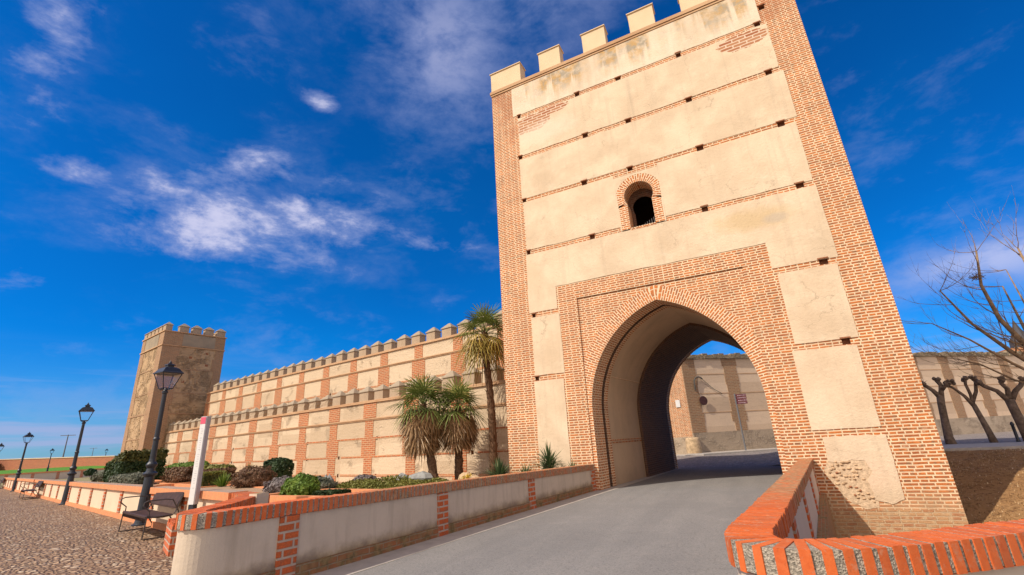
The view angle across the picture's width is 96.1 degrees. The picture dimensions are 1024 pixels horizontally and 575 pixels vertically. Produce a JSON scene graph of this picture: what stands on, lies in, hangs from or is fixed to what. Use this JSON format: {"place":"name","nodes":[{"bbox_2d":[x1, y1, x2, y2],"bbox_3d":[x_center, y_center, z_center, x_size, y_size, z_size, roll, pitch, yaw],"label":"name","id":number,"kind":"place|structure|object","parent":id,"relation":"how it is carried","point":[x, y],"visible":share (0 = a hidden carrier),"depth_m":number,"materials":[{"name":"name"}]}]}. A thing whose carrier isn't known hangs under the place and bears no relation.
{"place":"outdoors","nodes":[
{"label":"outdoors","id":0,"kind":"place"},
{"bbox_2d":[0,488,172,574],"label":"plaza","id":1,"kind":"structure","parent":0,"point":[39,536],"depth_m":9.24,"materials":[{"name":"beige stone"}]},
{"bbox_2d":[2,477,14,489],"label":"plaza wall","id":2,"kind":"structure","parent":1,"relation":"on","point":[8,483],"depth_m":37.55,"materials":[{"name":"brick"}]},
{"bbox_2d":[10,432,33,491],"bbox_3d":[-35.941,12.717,33.755,0.524,4.110,0.524,-14,-22,30],"label":"street lamp","id":3,"kind":"object","parent":1,"relation":"on","point":[19,470],"visible":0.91,"depth_m":33.64,"materials":[{"name":"black metal"}]},
{"bbox_2d":[15,478,34,495],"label":"plaza wall","id":4,"kind":"structure","parent":1,"relation":"on","point":[20,481],"depth_m":29.70,"materials":[{"name":"paint"}]},
{"bbox_2d":[19,481,43,499],"bbox_3d":[-25.432,10.684,24.297,2.164,0.830,0.721,-19,-24,38],"label":"park bench","id":5,"kind":"object","parent":1,"relation":"on","point":[38,484],"visible":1,"depth_m":24.21,"materials":[{"name":"metal"}]},
{"bbox_2d":[31,479,66,502],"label":"plaza wall","id":6,"kind":"structure","parent":1,"relation":"on","point":[52,490],"depth_m":22.13,"materials":[{"name":"brick"}]},
{"bbox_2d":[58,402,94,504],"bbox_3d":[-18.603,7.028,19.686,0.524,4.110,0.524,14,-25,-42],"label":"street lamp","id":7,"kind":"object","parent":1,"relation":"on","point":[72,473],"visible":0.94,"depth_m":19.55,"materials":[{"name":"black metal"}]},
{"bbox_2d":[65,481,157,522],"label":"plaza wall","id":8,"kind":"structure","parent":1,"relation":"on","point":[103,498],"depth_m":14.61,"materials":[{"name":"paint"}]},
{"bbox_2d":[118,492,183,539],"bbox_3d":[-7.975,4.951,10.119,2.164,0.830,0.721,-19,-24,38],"label":"park bench","id":9,"kind":"object","parent":1,"relation":"on","point":[170,499],"visible":0.88,"depth_m":10.08,"materials":[{"name":"brown metal"}]},
{"bbox_2d":[131,360,183,525],"bbox_3d":[-9.335,3.961,12.090,0.524,4.110,0.524,-13,-21,27],"label":"street lamp","id":10,"kind":"object","parent":1,"relation":"on","point":[150,473],"visible":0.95,"depth_m":11.98,"materials":[{"name":"black metal"}]},
{"bbox_2d":[163,518,177,556],"bbox_3d":[-5.703,4.263,7.920,0.360,0.504,0.895,12,-24,-38],"label":"brick stub","id":11,"kind":"object","parent":1,"relation":"on","point":[169,541],"visible":0.41,"depth_m":7.58,"materials":[{"name":"orange brick"}]},
{"bbox_2d":[146,486,247,530],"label":"plaza wall","id":12,"kind":"structure","parent":1,"relation":"on","point":[209,496],"depth_m":9.88,"materials":[{"name":"brick"}]},
{"bbox_2d":[188,416,210,509],"bbox_3d":[-6.311,3.783,9.229,0.360,2.310,0.280,-8,-19,14],"label":"totem sign","id":13,"kind":"object","parent":1,"relation":"on","point":[195,487],"visible":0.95,"depth_m":9.27,"materials":[{"name":"white metal"}]},
{"bbox_2d":[89,470,104,481],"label":"grey shrub","id":14,"kind":"object","parent":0,"point":[97,476],"visible":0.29,"depth_m":35.22,"materials":[{"name":"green plant"}]},
{"bbox_2d":[0,449,1023,574],"bbox_3d":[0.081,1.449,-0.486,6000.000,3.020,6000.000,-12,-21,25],"label":"ground","id":15,"kind":"structure","parent":0,"point":[982,507],"depth_m":11.53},
{"bbox_2d":[46,448,54,470],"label":"street lamp","id":16,"kind":"object","parent":15,"relation":"on","point":[52,449],"visible":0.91,"depth_m":71.36,"materials":[{"name":"black metal"}]},
{"bbox_2d":[0,468,104,482],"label":"panelled wall","id":17,"kind":"structure","parent":15,"relation":"on","point":[53,475],"depth_m":57.33,"materials":[{"name":"brick"}]},
{"bbox_2d":[0,456,114,470],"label":"field wall","id":18,"kind":"structure","parent":15,"relation":"on","point":[27,463],"depth_m":95.87,"materials":[{"name":"brick"}]},
{"bbox_2d":[61,435,72,456],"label":"utility pole","id":19,"kind":"object","parent":15,"relation":"on","point":[66,443],"visible":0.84,"depth_m":158.42,"materials":[{"name":"grey metal"}]},
{"bbox_2d":[83,468,96,475],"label":"distant shrub","id":20,"kind":"object","parent":15,"relation":"on","point":[89,472],"visible":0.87,"depth_m":55.86,"materials":[{"name":"green plant"}]},
{"bbox_2d":[153,480,190,486],"bbox_3d":[-24.723,12.822,29.903,15.100,0.280,3.342,-19,-24,39],"label":"brick planter","id":21,"kind":"object","parent":15,"relation":"on","point":[171,484],"visible":0.05,"depth_m":25.62,"materials":[{"name":"orange brick"}]},
{"bbox_2d":[107,471,154,484],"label":"flat shrub","id":22,"kind":"object","parent":21,"relation":"on","point":[138,477],"visible":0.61,"depth_m":27.18,"materials":[{"name":"grey plant"}]},
{"bbox_2d":[102,447,168,482],"bbox_3d":[-27.890,13.213,34.084,5.205,2.370,2.875,-18,-24,38],"label":"trimmed hedge","id":23,"kind":"object","parent":21,"relation":"on","point":[129,461],"visible":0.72,"depth_m":32.75,"materials":[{"name":"green plant"}]},
{"bbox_2d":[120,322,226,452],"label":"corner tower","id":24,"kind":"structure","parent":15,"relation":"on","point":[195,356],"depth_m":41.74,"materials":[{"name":"brick"}]},
{"bbox_2d":[154,481,230,486],"bbox_3d":[-19.151,11.759,27.632,10.254,0.260,2.864,-19,-24,40],"label":"brick planter","id":25,"kind":"object","parent":15,"relation":"on","point":[176,485],"visible":0.03,"depth_m":25.24,"materials":[{"name":"orange brick"}]},
{"bbox_2d":[159,460,209,482],"bbox_3d":[-19.537,11.182,27.860,4.151,1.286,2.416,-18,-24,38],"label":"russet shrub","id":26,"kind":"object","parent":25,"relation":"on","point":[178,472],"visible":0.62,"depth_m":26.76,"materials":[{"name":"brown plant"}]},
{"bbox_2d":[191,463,236,480],"bbox_3d":[-16.890,10.559,26.144,2.621,1.088,1.993,-18,-24,38],"label":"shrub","id":27,"kind":"object","parent":25,"relation":"on","point":[230,469],"visible":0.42,"depth_m":25.80,"materials":[{"name":"green plant"}]},
{"bbox_2d":[201,470,226,486],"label":"box hedge","id":28,"kind":"object","parent":15,"relation":"on","point":[208,477],"visible":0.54,"depth_m":22.28,"materials":[{"name":"green plant"}]},
{"bbox_2d":[201,484,263,491],"bbox_3d":[-11.516,8.378,18.796,9.100,0.240,2.780,-19,-24,40],"label":"brick planter","id":29,"kind":"object","parent":15,"relation":"on","point":[253,489],"visible":0.12,"depth_m":19.73,"materials":[{"name":"orange brick"}]},
{"bbox_2d":[211,473,231,486],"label":"spiky clump","id":30,"kind":"object","parent":29,"relation":"on","point":[222,481],"visible":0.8,"depth_m":21.67,"materials":[{"name":"green plant"}]},
{"bbox_2d":[230,465,277,488],"bbox_3d":[-11.438,8.429,20.437,1.842,1.077,1.980,6,-21,-26],"label":"brown shrub","id":31,"kind":"object","parent":29,"relation":"on","point":[250,476],"visible":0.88,"depth_m":19.96,"materials":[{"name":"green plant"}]},
{"bbox_2d":[262,475,291,493],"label":"lavender","id":32,"kind":"object","parent":29,"relation":"on","point":[275,484],"visible":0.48,"depth_m":15.97,"materials":[{"name":"grey plant"}]},
{"bbox_2d":[231,491,269,504],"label":"joining wall","id":33,"kind":"structure","parent":15,"relation":"on","point":[262,497],"depth_m":7.01,"materials":[{"name":"brick"}]},
{"bbox_2d":[263,457,294,477],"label":"cube shrub","id":34,"kind":"object","parent":15,"relation":"on","point":[282,466],"visible":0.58,"depth_m":22.80,"materials":[{"name":"green plant"}]},
{"bbox_2d":[269,488,375,502],"bbox_3d":[-5.318,6.340,13.848,5.594,0.300,2.164,-15,-22,31],"label":"brick planter","id":35,"kind":"object","parent":15,"relation":"on","point":[274,497],"visible":0.03,"depth_m":13.80,"materials":[{"name":"orange brick"}]},
{"bbox_2d":[278,472,320,494],"bbox_3d":[-6.682,6.325,14.534,1.441,0.938,1.156,-12,-21,25],"label":"round shrub","id":36,"kind":"object","parent":35,"relation":"in","point":[305,484],"visible":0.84,"depth_m":14.25,"materials":[{"name":"green plant"}]},
{"bbox_2d":[312,488,351,495],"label":"hedge","id":37,"kind":"object","parent":35,"relation":"on","point":[329,491],"visible":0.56,"depth_m":13.46,"materials":[{"name":"green plant"}]},
{"bbox_2d":[313,475,338,488],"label":"lavender","id":38,"kind":"object","parent":15,"relation":"on","point":[325,482],"visible":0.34,"depth_m":15.91,"materials":[{"name":"grey plant"}]},
{"bbox_2d":[161,363,509,481],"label":"curtain wall","id":39,"kind":"structure","parent":15,"relation":"on","point":[340,436],"depth_m":24.72,"materials":[{"name":"brick"}]},
{"bbox_2d":[204,310,504,415],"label":"curtain wall","id":40,"kind":"structure","parent":15,"relation":"on","point":[390,362],"depth_m":29.77,"materials":[{"name":"brick"}]},
{"bbox_2d":[351,474,376,482],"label":"grey shrub","id":41,"kind":"object","parent":15,"relation":"on","point":[363,476],"visible":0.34,"depth_m":18.82,"materials":[{"name":"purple plant"}]},
{"bbox_2d":[171,464,596,574],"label":"parapet","id":42,"kind":"structure","parent":15,"relation":"on","point":[242,535],"depth_m":6.40,"materials":[{"name":"paint"}]},
{"bbox_2d":[335,475,448,488],"bbox_3d":[-4.298,6.972,16.318,6.033,0.645,2.851,-12,-21,25],"label":"ground cover","id":43,"kind":"object","parent":15,"relation":"on","point":[370,483],"visible":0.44,"depth_m":16.00,"materials":[{"name":"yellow plant"}]},
{"bbox_2d":[408,471,432,482],"bbox_3d":[-3.211,6.688,16.178,1.101,0.450,0.580,-12,-21,25],"label":"garden rock","id":44,"kind":"object","parent":43,"relation":"on","point":[421,475],"visible":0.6,"depth_m":15.96,"materials":[{"name":"white stone"}]},
{"bbox_2d":[458,472,471,478],"bbox_3d":[-1.590,6.619,15.928,0.498,0.475,0.471,-12,-21,25],"label":"garden rock","id":45,"kind":"object","parent":43,"relation":"on","point":[463,474],"visible":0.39,"depth_m":15.87,"materials":[{"name":"stone"}]},
{"bbox_2d":[384,368,455,481],"bbox_3d":[-3.299,5.231,17.189,2.940,4.375,2.999,-12,-21,25],"label":"fan palm","id":46,"kind":"object","parent":15,"relation":"on","point":[420,433],"visible":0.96,"depth_m":16.74,"materials":[{"name":"green plant"}]},
{"bbox_2d":[434,374,486,479],"bbox_3d":[-2.035,5.291,17.342,2.541,4.166,2.643,-7,-19,11],"label":"fan palm","id":47,"kind":"object","parent":15,"relation":"on","point":[462,434],"visible":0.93,"depth_m":17.02,"materials":[{"name":"green plant"}]},
{"bbox_2d":[452,302,504,474],"bbox_3d":[-1.030,3.830,17.651,2.790,7.024,2.992,-12,-21,25],"label":"fan palm","id":48,"kind":"object","parent":15,"relation":"on","point":[483,350],"visible":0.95,"depth_m":17.72,"materials":[{"name":"green plant"}]},
{"bbox_2d":[311,468,679,574],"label":"gutter","id":49,"kind":"object","parent":15,"relation":"on","point":[361,565],"visible":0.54,"depth_m":7.65,"materials":[{"name":"concrete"}]},
{"bbox_2d":[482,457,518,475],"bbox_3d":[-0.387,5.643,13.893,1.411,1.128,1.352,-12,-21,25],"label":"yucca","id":50,"kind":"object","parent":15,"relation":"on","point":[498,468],"visible":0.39,"depth_m":13.84,"materials":[{"name":"green plant"}]},
{"bbox_2d":[516,462,534,471],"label":"yucca","id":51,"kind":"object","parent":15,"relation":"on","point":[525,469],"visible":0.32,"depth_m":13.58,"materials":[{"name":"green plant"}]},
{"bbox_2d":[530,442,566,469],"bbox_3d":[1.120,5.221,13.515,1.208,1.526,1.288,-12,-21,25],"label":"yucca","id":52,"kind":"object","parent":15,"relation":"on","point":[549,462],"visible":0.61,"depth_m":13.48,"materials":[{"name":"green plant"}]},
{"bbox_2d":[669,366,692,453],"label":"corner house","id":53,"kind":"structure","parent":15,"relation":"on","point":[681,424],"depth_m":28.13,"materials":[{"name":"brick"}]},
{"bbox_2d":[675,400,680,406],"bbox_3d":[10.204,7.144,28.306,0.025,0.430,0.280,13,-24,-39],"label":"wall plate","id":54,"kind":"object","parent":53,"relation":"attached to","point":[677,403],"depth_m":28.29,"materials":[{"name":"white ceramic"}]},
{"bbox_2d":[490,0,968,537],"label":"gate tower","id":55,"kind":"structure","parent":15,"relation":"on","point":[674,192],"depth_m":14.42,"materials":[{"name":"brick"}]},
{"bbox_2d":[616,173,665,230],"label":"window","id":56,"kind":"structure","parent":55,"relation":"in","point":[639,195],"depth_m":15.44,"materials":[{"name":"brick"}]},
{"bbox_2d":[724,458,1023,574],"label":"parapet","id":57,"kind":"structure","parent":15,"relation":"on","point":[783,524],"depth_m":2.48,"materials":[{"name":"brick"}]},
{"bbox_2d":[897,196,1023,382],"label":"bare tree","id":58,"kind":"object","parent":15,"relation":"on","point":[1013,333],"visible":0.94,"depth_m":17.75,"materials":[{"name":"brown plant"}]},
{"bbox_2d":[967,273,985,280],"bbox_3d":[18.453,-0.408,18.296,0.536,0.368,0.578,-12,-21,25],"label":"nest","id":59,"kind":"object","parent":58,"relation":"on","point":[975,277],"visible":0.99,"depth_m":18.24,"materials":[{"name":"brown plant"}]},
{"bbox_2d":[943,442,1023,450],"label":"kerb","id":60,"kind":"structure","parent":15,"relation":"on","point":[981,446],"depth_m":15.50,"materials":[{"name":"concrete"}]},
{"bbox_2d":[999,321,1023,351],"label":"church turret","id":61,"kind":"object","parent":15,"relation":"on","point":[1017,329],"visible":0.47,"depth_m":43.26,"materials":[{"name":"brick"}]},
{"bbox_2d":[0,0,1023,458],"label":"sky","id":62,"kind":"structure","parent":0,"point":[296,180],"materials":[{"name":"blue"}]},
{"bbox_2d":[352,466,782,574],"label":"road","id":63,"kind":"structure","parent":0,"point":[678,521],"depth_m":7.18,"materials":[{"name":"grey asphalt"}]},
{"bbox_2d":[688,448,777,455],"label":"pavement","id":64,"kind":"structure","parent":0,"point":[734,451],"depth_m":26.25,"materials":[{"name":"concrete"}]},
{"bbox_2d":[681,351,1023,452],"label":"street wall","id":65,"kind":"structure","parent":64,"relation":"on","point":[715,423],"depth_m":29.34,"materials":[{"name":"brick"}]},
{"bbox_2d":[699,396,707,404],"bbox_3d":[11.640,6.900,28.056,0.540,0.540,0.140,2,-19,-14],"label":"round sign","id":66,"kind":"object","parent":65,"relation":"attached to","point":[703,400],"visible":1,"depth_m":27.99,"materials":[{"name":"red metal"}]},
{"bbox_2d":[693,376,721,393],"bbox_3d":[12.097,6.037,28.475,1.932,1.118,0.140,2,-19,-14],"label":"cable hook","id":67,"kind":"object","parent":65,"relation":"attached to","point":[702,379],"visible":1,"depth_m":28.43,"materials":[{"name":"grey metal"}]},
{"bbox_2d":[676,431,1023,467],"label":"street","id":68,"kind":"structure","parent":0,"point":[765,458],"depth_m":22.25,"materials":[{"name":"grey asphalt"}]},
{"bbox_2d":[685,437,702,454],"bbox_3d":[10.655,9.329,26.994,0.880,1.030,0.867,-12,-21,25],"label":"guard stone","id":69,"kind":"object","parent":68,"relation":"on","point":[693,445],"visible":0.74,"depth_m":26.71,"materials":[{"name":"stone"}]},
{"bbox_2d":[734,394,747,449],"bbox_3d":[13.774,7.938,27.160,0.663,3.320,0.090,-8,-19,14],"label":"finger post","id":70,"kind":"object","parent":68,"relation":"on","point":[737,398],"visible":0.99,"depth_m":27.50,"materials":[{"name":"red metal"}]},
{"bbox_2d":[921,377,956,443],"bbox_3d":[17.702,5.054,18.770,1.211,2.815,0.411,-15,-22,32],"label":"pollard tree","id":71,"kind":"object","parent":68,"relation":"on","point":[946,425],"visible":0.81,"depth_m":18.80,"materials":[{"name":"brown plant"}]},
{"bbox_2d":[943,375,997,442],"bbox_3d":[18.420,4.924,18.454,1.204,2.792,0.350,-12,-21,25],"label":"pollard tree","id":72,"kind":"object","parent":68,"relation":"on","point":[991,436],"visible":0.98,"depth_m":18.47,"materials":[{"name":"brown plant"}]},
{"bbox_2d":[974,375,1023,440],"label":"pollard tree","id":73,"kind":"object","parent":68,"relation":"on","point":[1008,397],"visible":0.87,"depth_m":17.81,"materials":[{"name":"brown plant"}]},
{"bbox_2d":[1010,422,1020,441],"bbox_3d":[19.109,5.491,17.485,0.130,0.760,0.127,-12,-21,25],"label":"bollard","id":74,"kind":"object","parent":68,"relation":"on","point":[1015,432],"visible":0.94,"depth_m":17.46,"materials":[{"name":"black metal"}]},
{"bbox_2d":[945,448,1023,523],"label":"dry grass","id":75,"kind":"structure","parent":0,"point":[1010,450],"depth_m":11.97,"materials":[{"name":"plant"}]}
]}

